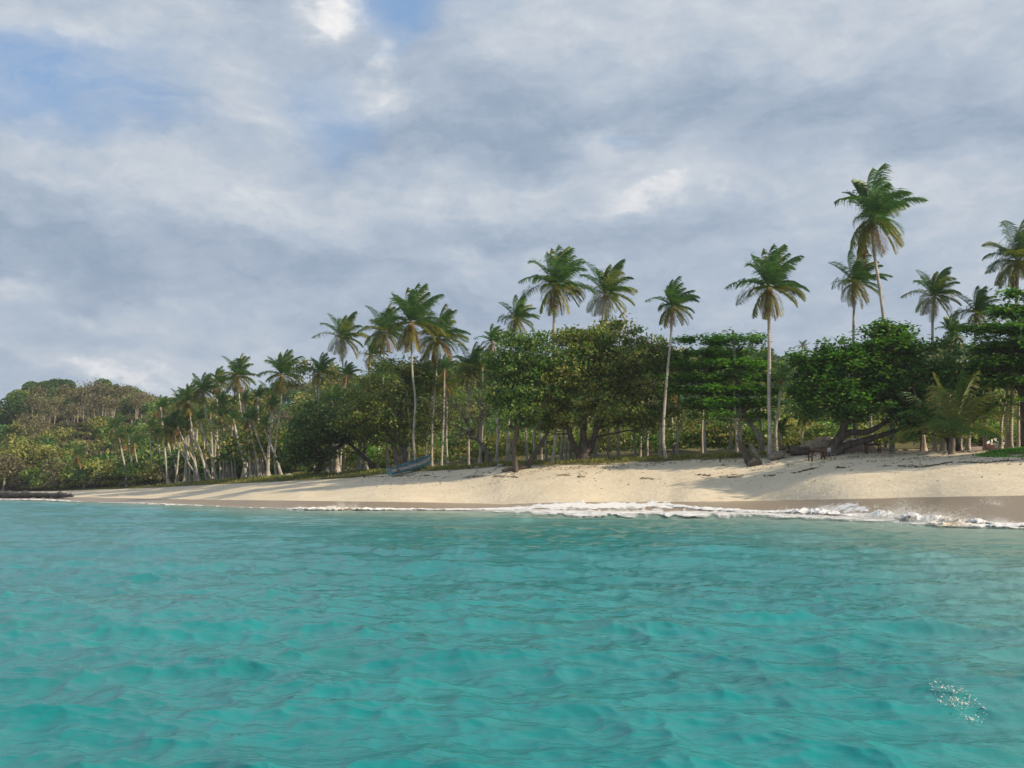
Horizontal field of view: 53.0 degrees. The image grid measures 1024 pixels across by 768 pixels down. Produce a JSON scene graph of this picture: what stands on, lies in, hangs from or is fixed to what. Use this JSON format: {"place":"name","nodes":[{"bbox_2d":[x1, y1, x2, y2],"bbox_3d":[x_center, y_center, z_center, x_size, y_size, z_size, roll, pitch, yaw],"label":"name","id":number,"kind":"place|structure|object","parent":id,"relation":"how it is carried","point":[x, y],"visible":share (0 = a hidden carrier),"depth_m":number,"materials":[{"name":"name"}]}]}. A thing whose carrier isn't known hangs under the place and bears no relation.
{"place":"outdoors","nodes":[
{"label":"outdoors","id":0,"kind":"place"},
{"bbox_2d":[0,500,1023,767],"bbox_3d":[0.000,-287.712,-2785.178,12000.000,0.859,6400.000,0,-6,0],"label":"sea","id":1,"kind":"structure","parent":0,"point":[168,636],"depth_m":10.21,"materials":[{"name":"teal liquid"}]},
{"bbox_2d":[289,505,529,509],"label":"surf foam","id":2,"kind":"object","parent":1,"relation":"on","point":[323,508],"visible":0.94,"depth_m":78.47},
{"bbox_2d":[30,492,1023,526],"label":"surf spray","id":3,"kind":"object","parent":1,"relation":"on","point":[907,519],"visible":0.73,"depth_m":51.78,"materials":[{"name":"white liquid"}]},
{"bbox_2d":[408,499,675,509],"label":"swash foam","id":4,"kind":"object","parent":1,"relation":"on","point":[583,505],"visible":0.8,"depth_m":80.35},
{"bbox_2d":[476,498,898,522],"bbox_3d":[9.429,7.359,63.399,19.850,1.325,43.901,1,-6,-14],"label":"swash foam","id":5,"kind":"object","parent":1,"relation":"on","point":[603,513],"visible":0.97,"depth_m":63.32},
{"bbox_2d":[667,504,857,515],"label":"surf foam","id":6,"kind":"object","parent":1,"relation":"on","point":[817,511],"visible":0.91,"depth_m":67.29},
{"bbox_2d":[857,509,1023,526],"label":"surf foam","id":7,"kind":"object","parent":1,"relation":"on","point":[937,517],"visible":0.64,"depth_m":47.84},
{"bbox_2d":[929,681,986,722],"bbox_3d":[3.087,2.171,7.092,0.276,0.179,0.818,0,-6,0],"label":"water splash","id":8,"kind":"object","parent":1,"relation":"on","point":[957,699],"visible":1,"depth_m":7.10,"materials":[{"name":"white liquid"}]},
{"bbox_2d":[893,521,1023,528],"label":"surf foam","id":9,"kind":"object","parent":1,"relation":"on","point":[958,523],"visible":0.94,"depth_m":41.97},
{"bbox_2d":[0,364,1023,522],"bbox_3d":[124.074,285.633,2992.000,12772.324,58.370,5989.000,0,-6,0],"label":"ground","id":10,"kind":"structure","parent":0,"point":[961,485],"depth_m":87.12,"materials":[{"name":"beige sand"}]},
{"bbox_2d":[0,454,25,489],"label":"hillside tree","id":11,"kind":"object","parent":10,"relation":"on","point":[9,465],"visible":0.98,"depth_m":247.87,"materials":[{"name":"green plant"}]},
{"bbox_2d":[0,443,45,488],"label":"hillside tree","id":12,"kind":"object","parent":10,"relation":"on","point":[17,450],"visible":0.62,"depth_m":255.90,"materials":[{"name":"green plant"}]},
{"bbox_2d":[0,395,45,413],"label":"hillside tree","id":13,"kind":"object","parent":10,"relation":"on","point":[14,401],"visible":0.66,"depth_m":338.34,"materials":[{"name":"green plant"}]},
{"bbox_2d":[10,411,40,432],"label":"bare tree","id":14,"kind":"object","parent":10,"relation":"on","point":[24,418],"visible":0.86,"depth_m":307.86,"materials":[{"name":"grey plant"}]},
{"bbox_2d":[0,490,74,498],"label":"rock shelf","id":15,"kind":"object","parent":10,"relation":"on","point":[24,494],"visible":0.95,"depth_m":175.19,"materials":[{"name":"grey stone"}]},
{"bbox_2d":[21,380,53,394],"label":"hillside tree","id":16,"kind":"object","parent":10,"relation":"on","point":[42,383],"visible":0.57,"depth_m":374.73,"materials":[{"name":"green plant"}]},
{"bbox_2d":[19,444,71,463],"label":"hillside tree","id":17,"kind":"object","parent":10,"relation":"on","point":[47,453],"visible":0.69,"depth_m":257.76,"materials":[{"name":"green plant"}]},
{"bbox_2d":[48,378,75,390],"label":"hillside tree","id":18,"kind":"object","parent":10,"relation":"on","point":[65,382],"visible":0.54,"depth_m":383.82,"materials":[{"name":"green plant"}]},
{"bbox_2d":[63,443,90,488],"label":"coconut palm","id":19,"kind":"object","parent":10,"relation":"on","point":[79,451],"visible":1,"depth_m":228.77,"materials":[{"name":"green plant"}]},
{"bbox_2d":[71,384,95,421],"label":"bare tree","id":20,"kind":"object","parent":10,"relation":"on","point":[82,394],"visible":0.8,"depth_m":334.00,"materials":[{"name":"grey plant"}]},
{"bbox_2d":[0,459,174,488],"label":"undergrowth","id":21,"kind":"object","parent":10,"relation":"on","point":[144,472],"visible":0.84,"depth_m":215.35,"materials":[{"name":"green plant"}]},
{"bbox_2d":[82,416,123,441],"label":"hillside tree","id":22,"kind":"object","parent":10,"relation":"on","point":[93,424],"visible":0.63,"depth_m":296.33,"materials":[{"name":"green plant"}]},
{"bbox_2d":[98,392,125,417],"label":"bare tree","id":23,"kind":"object","parent":10,"relation":"on","point":[109,404],"visible":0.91,"depth_m":315.09,"materials":[{"name":"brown plant"}]},
{"bbox_2d":[97,412,127,486],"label":"coconut palm","id":24,"kind":"object","parent":10,"relation":"on","point":[116,422],"visible":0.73,"depth_m":219.84,"materials":[{"name":"green plant"}]},
{"bbox_2d":[110,427,127,486],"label":"coconut palm","id":25,"kind":"object","parent":10,"relation":"on","point":[122,432],"visible":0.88,"depth_m":209.76,"materials":[{"name":"green plant"}]},
{"bbox_2d":[114,398,149,422],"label":"hillside tree","id":26,"kind":"object","parent":10,"relation":"on","point":[124,411],"visible":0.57,"depth_m":328.48,"materials":[{"name":"green plant"}]},
{"bbox_2d":[119,429,147,485],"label":"coconut palm","id":27,"kind":"object","parent":10,"relation":"on","point":[137,437],"visible":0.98,"depth_m":205.03,"materials":[{"name":"green plant"}]},
{"bbox_2d":[135,414,160,484],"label":"coconut palm","id":28,"kind":"object","parent":10,"relation":"on","point":[151,422],"visible":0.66,"depth_m":199.05,"materials":[{"name":"green plant"}]},
{"bbox_2d":[147,395,173,483],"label":"coconut palm","id":29,"kind":"object","parent":10,"relation":"on","point":[163,404],"visible":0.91,"depth_m":192.01,"materials":[{"name":"green plant"}]},
{"bbox_2d":[0,383,324,482],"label":"hillside woodland","id":30,"kind":"object","parent":10,"relation":"on","point":[52,437],"visible":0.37,"depth_m":262.24,"materials":[{"name":"green plant"}]},
{"bbox_2d":[149,407,201,479],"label":"coconut palm","id":31,"kind":"object","parent":10,"relation":"on","point":[168,426],"visible":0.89,"depth_m":178.13,"materials":[{"name":"green plant"}]},
{"bbox_2d":[165,414,200,481],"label":"coconut palm","id":32,"kind":"object","parent":10,"relation":"on","point":[179,420],"visible":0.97,"depth_m":177.42,"materials":[{"name":"green plant"}]},
{"bbox_2d":[167,381,210,479],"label":"coconut palm","id":33,"kind":"object","parent":10,"relation":"on","point":[186,409],"visible":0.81,"depth_m":175.93,"materials":[{"name":"green plant"}]},
{"bbox_2d":[183,409,208,479],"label":"coconut palm","id":34,"kind":"object","parent":10,"relation":"on","point":[203,463],"visible":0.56,"depth_m":179.05,"materials":[{"name":"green plant"}]},
{"bbox_2d":[192,409,217,479],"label":"coconut palm","id":35,"kind":"object","parent":10,"relation":"on","point":[200,417],"visible":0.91,"depth_m":171.44,"materials":[{"name":"green plant"}]},
{"bbox_2d":[188,372,230,477],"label":"coconut palm","id":36,"kind":"object","parent":10,"relation":"on","point":[206,386],"visible":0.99,"depth_m":171.49,"materials":[{"name":"green plant"}]},
{"bbox_2d":[199,401,219,478],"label":"coconut palm","id":37,"kind":"object","parent":10,"relation":"on","point":[212,408],"visible":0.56,"depth_m":176.28,"materials":[{"name":"green plant"}]},
{"bbox_2d":[209,366,231,476],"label":"coconut palm","id":38,"kind":"object","parent":10,"relation":"on","point":[221,378],"visible":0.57,"depth_m":177.19,"materials":[{"name":"green plant"}]},
{"bbox_2d":[207,402,234,477],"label":"coconut palm","id":39,"kind":"object","parent":10,"relation":"on","point":[221,410],"visible":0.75,"depth_m":168.87,"materials":[{"name":"green plant"}]},
{"bbox_2d":[213,390,231,479],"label":"coconut palm","id":40,"kind":"object","parent":10,"relation":"on","point":[223,398],"visible":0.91,"depth_m":169.88,"materials":[{"name":"green plant"}]},
{"bbox_2d":[196,386,269,450],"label":"leafy tree","id":41,"kind":"object","parent":10,"relation":"on","point":[226,424],"visible":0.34,"depth_m":168.00,"materials":[{"name":"green plant"}]},
{"bbox_2d":[227,409,247,476],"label":"coconut palm","id":42,"kind":"object","parent":10,"relation":"on","point":[233,415],"visible":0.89,"depth_m":164.76,"materials":[{"name":"green plant"}]},
{"bbox_2d":[216,353,260,475],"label":"coconut palm","id":43,"kind":"object","parent":10,"relation":"on","point":[239,367],"visible":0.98,"depth_m":166.90,"materials":[{"name":"green plant"}]},
{"bbox_2d":[232,390,254,476],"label":"coconut palm","id":44,"kind":"object","parent":10,"relation":"on","point":[245,401],"visible":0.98,"depth_m":157.16,"materials":[{"name":"green plant"}]},
{"bbox_2d":[98,444,394,481],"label":"undergrowth","id":45,"kind":"object","parent":10,"relation":"on","point":[272,470],"visible":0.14,"depth_m":173.20,"materials":[{"name":"green plant"}]},
{"bbox_2d":[235,405,262,476],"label":"coconut palm","id":46,"kind":"object","parent":10,"relation":"on","point":[246,415],"visible":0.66,"depth_m":155.31,"materials":[{"name":"green plant"}]},
{"bbox_2d":[245,384,268,475],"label":"coconut palm","id":47,"kind":"object","parent":10,"relation":"on","point":[258,391],"visible":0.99,"depth_m":156.82,"materials":[{"name":"green plant"}]},
{"bbox_2d":[246,409,270,474],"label":"coconut palm","id":48,"kind":"object","parent":10,"relation":"on","point":[252,415],"visible":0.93,"depth_m":153.86,"materials":[{"name":"green plant"}]},
{"bbox_2d":[254,416,282,474],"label":"coconut palm","id":49,"kind":"object","parent":10,"relation":"on","point":[265,423],"visible":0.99,"depth_m":152.04,"materials":[{"name":"green plant"}]},
{"bbox_2d":[253,380,283,474],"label":"coconut palm","id":50,"kind":"object","parent":10,"relation":"on","point":[269,393],"visible":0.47,"depth_m":188.66,"materials":[{"name":"green plant"}]},
{"bbox_2d":[262,394,279,475],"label":"coconut palm","id":51,"kind":"object","parent":10,"relation":"on","point":[273,403],"visible":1,"depth_m":152.19,"materials":[{"name":"green plant"}]},
{"bbox_2d":[257,349,304,475],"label":"coconut palm","id":52,"kind":"object","parent":10,"relation":"on","point":[280,362],"visible":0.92,"depth_m":152.79,"materials":[{"name":"green plant"}]},
{"bbox_2d":[277,357,357,466],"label":"sparse tree","id":53,"kind":"object","parent":10,"relation":"on","point":[305,366],"visible":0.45,"depth_m":148.56,"materials":[{"name":"green plant"}]},
{"bbox_2d":[299,352,335,471],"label":"coconut palm","id":54,"kind":"object","parent":10,"relation":"on","point":[322,363],"visible":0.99,"depth_m":143.15,"materials":[{"name":"green plant"}]},
{"bbox_2d":[268,387,388,474],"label":"dark tree","id":55,"kind":"object","parent":10,"relation":"on","point":[307,449],"visible":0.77,"depth_m":131.93,"materials":[{"name":"green plant"}]},
{"bbox_2d":[315,385,344,471],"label":"coconut palm","id":56,"kind":"object","parent":10,"relation":"on","point":[336,461],"visible":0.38,"depth_m":137.51,"materials":[{"name":"green plant"}]},
{"bbox_2d":[312,311,368,470],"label":"coconut palm","id":57,"kind":"object","parent":10,"relation":"on","point":[346,326],"visible":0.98,"depth_m":144.46,"materials":[{"name":"green plant"}]},
{"bbox_2d":[331,360,359,470],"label":"coconut palm","id":58,"kind":"object","parent":10,"relation":"on","point":[348,369],"visible":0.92,"depth_m":141.12,"materials":[{"name":"green plant"}]},
{"bbox_2d":[356,335,391,443],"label":"coconut palm","id":59,"kind":"object","parent":10,"relation":"on","point":[372,356],"visible":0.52,"depth_m":152.77,"materials":[{"name":"green plant"}]},
{"bbox_2d":[356,303,405,468],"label":"coconut palm","id":60,"kind":"object","parent":10,"relation":"on","point":[380,335],"visible":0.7,"depth_m":139.41,"materials":[{"name":"green plant"}]},
{"bbox_2d":[325,353,476,464],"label":"wide grey limbed tree","id":61,"kind":"object","parent":10,"relation":"on","point":[374,411],"visible":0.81,"depth_m":126.29,"materials":[{"name":"green plant"}]},
{"bbox_2d":[391,370,422,461],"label":"coconut palm","id":62,"kind":"object","parent":10,"relation":"on","point":[406,381],"visible":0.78,"depth_m":126.69,"materials":[{"name":"green plant"}]},
{"bbox_2d":[371,283,445,459],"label":"coconut palm","id":63,"kind":"object","parent":10,"relation":"on","point":[414,305],"visible":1,"depth_m":120.17,"materials":[{"name":"green plant"}]},
{"bbox_2d":[386,454,430,475],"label":"fishing boat","id":64,"kind":"object","parent":10,"relation":"on","point":[421,462],"visible":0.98,"depth_m":114.66,"materials":[{"name":"blue paint"}]},
{"bbox_2d":[56,450,776,490],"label":"beach grass","id":65,"kind":"structure","parent":10,"relation":"on","point":[437,467],"depth_m":115.98,"materials":[{"name":"green plant"}]},
{"bbox_2d":[414,358,441,466],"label":"coconut palm","id":66,"kind":"object","parent":10,"relation":"on","point":[431,390],"visible":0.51,"depth_m":126.54,"materials":[{"name":"green plant"}]},
{"bbox_2d":[351,360,514,462],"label":"leafy tree","id":67,"kind":"object","parent":10,"relation":"on","point":[381,374],"visible":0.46,"depth_m":122.45,"materials":[{"name":"green plant"}]},
{"bbox_2d":[414,304,471,466],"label":"coconut palm","id":68,"kind":"object","parent":10,"relation":"on","point":[446,317],"visible":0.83,"depth_m":124.76,"materials":[{"name":"green plant"}]},
{"bbox_2d":[428,367,459,464],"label":"coconut palm","id":69,"kind":"object","parent":10,"relation":"on","point":[447,385],"visible":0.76,"depth_m":123.99,"materials":[{"name":"green plant"}]},
{"bbox_2d":[433,354,457,465],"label":"coconut palm","id":70,"kind":"object","parent":10,"relation":"on","point":[446,362],"visible":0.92,"depth_m":122.19,"materials":[{"name":"green plant"}]},
{"bbox_2d":[417,370,494,462],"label":"twiggy grey tree","id":71,"kind":"object","parent":10,"relation":"on","point":[471,431],"visible":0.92,"depth_m":112.03,"materials":[{"name":"green plant"}]},
{"bbox_2d":[446,341,485,464],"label":"coconut palm","id":72,"kind":"object","parent":10,"relation":"on","point":[475,353],"visible":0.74,"depth_m":115.92,"materials":[{"name":"green plant"}]},
{"bbox_2d":[475,323,506,432],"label":"coconut palm","id":73,"kind":"object","parent":10,"relation":"on","point":[493,331],"visible":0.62,"depth_m":126.80,"materials":[{"name":"green plant"}]},
{"bbox_2d":[497,295,539,461],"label":"coconut palm","id":74,"kind":"object","parent":10,"relation":"on","point":[520,312],"visible":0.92,"depth_m":113.71,"materials":[{"name":"green plant"}]},
{"bbox_2d":[472,326,589,471],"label":"spreading tree","id":75,"kind":"object","parent":10,"relation":"on","point":[507,361],"visible":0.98,"depth_m":99.31,"materials":[{"name":"green plant"}]},
{"bbox_2d":[518,245,595,461],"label":"coconut palm","id":76,"kind":"object","parent":10,"relation":"on","point":[561,270],"visible":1,"depth_m":103.38,"materials":[{"name":"green plant"}]},
{"bbox_2d":[151,340,1005,401],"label":"ridge woodland","id":77,"kind":"object","parent":10,"relation":"on","point":[297,390],"visible":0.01,"depth_m":384.85,"materials":[{"name":"green plant"}]},
{"bbox_2d":[516,312,687,460],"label":"spreading tree","id":78,"kind":"object","parent":10,"relation":"on","point":[616,401],"visible":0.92,"depth_m":101.63,"materials":[{"name":"green plant"}]},
{"bbox_2d":[570,259,637,458],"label":"coconut palm","id":79,"kind":"object","parent":10,"relation":"on","point":[610,278],"visible":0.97,"depth_m":105.27,"materials":[{"name":"green plant"}]},
{"bbox_2d":[252,408,1016,470],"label":"undergrowth","id":80,"kind":"object","parent":10,"relation":"on","point":[717,436],"visible":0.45,"depth_m":114.26,"materials":[{"name":"green plant"}]},
{"bbox_2d":[290,339,1016,457],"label":"hillside woodland","id":81,"kind":"object","parent":10,"relation":"on","point":[775,358],"visible":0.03,"depth_m":285.38,"materials":[{"name":"green plant"}]},
{"bbox_2d":[644,276,699,458],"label":"coconut palm","id":82,"kind":"object","parent":10,"relation":"on","point":[677,296],"visible":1,"depth_m":98.98,"materials":[{"name":"green plant"}]},
{"bbox_2d":[356,449,1023,489],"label":"beach litter","id":83,"kind":"object","parent":10,"relation":"on","point":[806,469],"visible":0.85,"depth_m":88.78,"materials":[{"name":"brown plant"}]},
{"bbox_2d":[425,387,1017,441],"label":"undergrowth","id":84,"kind":"object","parent":10,"relation":"on","point":[492,419],"visible":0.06,"depth_m":145.13,"materials":[{"name":"green plant"}]},
{"bbox_2d":[652,327,792,450],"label":"tiered almond tree","id":85,"kind":"object","parent":10,"relation":"on","point":[725,391],"visible":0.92,"depth_m":99.66,"materials":[{"name":"green plant"}]},
{"bbox_2d":[732,330,741,451],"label":"dead palm trunk","id":86,"kind":"object","parent":10,"relation":"on","point":[739,414],"visible":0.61,"depth_m":99.72,"materials":[{"name":"grey plant"}]},
{"bbox_2d":[726,364,750,451],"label":"coconut palm","id":87,"kind":"object","parent":10,"relation":"on","point":[735,375],"visible":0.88,"depth_m":98.94,"materials":[{"name":"green plant"}]},
{"bbox_2d":[745,344,786,397],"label":"coconut palm","id":88,"kind":"object","parent":10,"relation":"on","point":[763,354],"visible":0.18,"depth_m":115.77,"materials":[{"name":"green plant"}]},
{"bbox_2d":[725,243,809,459],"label":"coconut palm","id":89,"kind":"object","parent":10,"relation":"on","point":[771,270],"visible":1,"depth_m":92.08,"materials":[{"name":"green plant"}]},
{"bbox_2d":[762,416,793,450],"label":"coconut palm","id":90,"kind":"object","parent":10,"relation":"on","point":[781,428],"visible":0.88,"depth_m":100.94,"materials":[{"name":"green plant"}]},
{"bbox_2d":[771,363,794,450],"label":"coconut palm","id":91,"kind":"object","parent":10,"relation":"on","point":[781,375],"visible":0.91,"depth_m":97.97,"materials":[{"name":"green plant"}]},
{"bbox_2d":[777,443,809,455],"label":"fallen trunk","id":92,"kind":"object","parent":10,"relation":"on","point":[795,450],"visible":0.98,"depth_m":91.07,"materials":[{"name":"wood"}]},
{"bbox_2d":[778,317,941,456],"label":"slanting almond tree","id":93,"kind":"object","parent":10,"relation":"on","point":[882,357],"visible":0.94,"depth_m":89.12,"materials":[{"name":"green plant"}]},
{"bbox_2d":[829,249,892,438],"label":"coconut palm","id":94,"kind":"object","parent":10,"relation":"on","point":[860,269],"visible":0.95,"depth_m":97.77,"materials":[{"name":"green plant"}]},
{"bbox_2d":[834,163,927,451],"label":"coconut palm","id":95,"kind":"object","parent":10,"relation":"on","point":[879,202],"visible":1,"depth_m":92.71,"materials":[{"name":"green plant"}]},
{"bbox_2d":[900,266,961,450],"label":"coconut palm","id":96,"kind":"object","parent":10,"relation":"on","point":[936,287],"visible":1,"depth_m":94.13,"materials":[{"name":"green plant"}]},
{"bbox_2d":[886,326,1002,450],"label":"arched dark tree","id":97,"kind":"object","parent":10,"relation":"on","point":[944,371],"visible":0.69,"depth_m":87.94,"materials":[{"name":"green plant"}]},
{"bbox_2d":[935,312,966,450],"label":"coconut palm","id":98,"kind":"object","parent":10,"relation":"on","point":[953,322],"visible":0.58,"depth_m":97.61,"materials":[{"name":"green plant"}]},
{"bbox_2d":[889,369,1021,454],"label":"young coconut palm","id":99,"kind":"object","parent":10,"relation":"on","point":[952,421],"visible":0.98,"depth_m":83.58,"materials":[{"name":"green plant"}]},
{"bbox_2d":[952,286,1000,449],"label":"coconut palm","id":100,"kind":"object","parent":10,"relation":"on","point":[980,299],"visible":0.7,"depth_m":93.07,"materials":[{"name":"green plant"}]},
{"bbox_2d":[946,286,1023,446],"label":"tree","id":101,"kind":"object","parent":10,"relation":"on","point":[995,362],"visible":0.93,"depth_m":85.28,"materials":[{"name":"green plant"}]},
{"bbox_2d":[975,446,1023,456],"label":"grass patch","id":102,"kind":"object","parent":10,"relation":"on","point":[1002,452],"visible":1,"depth_m":79.52,"materials":[{"name":"green plant"}]},
{"bbox_2d":[981,220,1023,448],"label":"coconut palm","id":103,"kind":"object","parent":10,"relation":"on","point":[1016,251],"visible":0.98,"depth_m":91.44,"materials":[{"name":"green plant"}]},
{"bbox_2d":[0,0,1023,406],"label":"sky","id":104,"kind":"structure","parent":0,"point":[186,185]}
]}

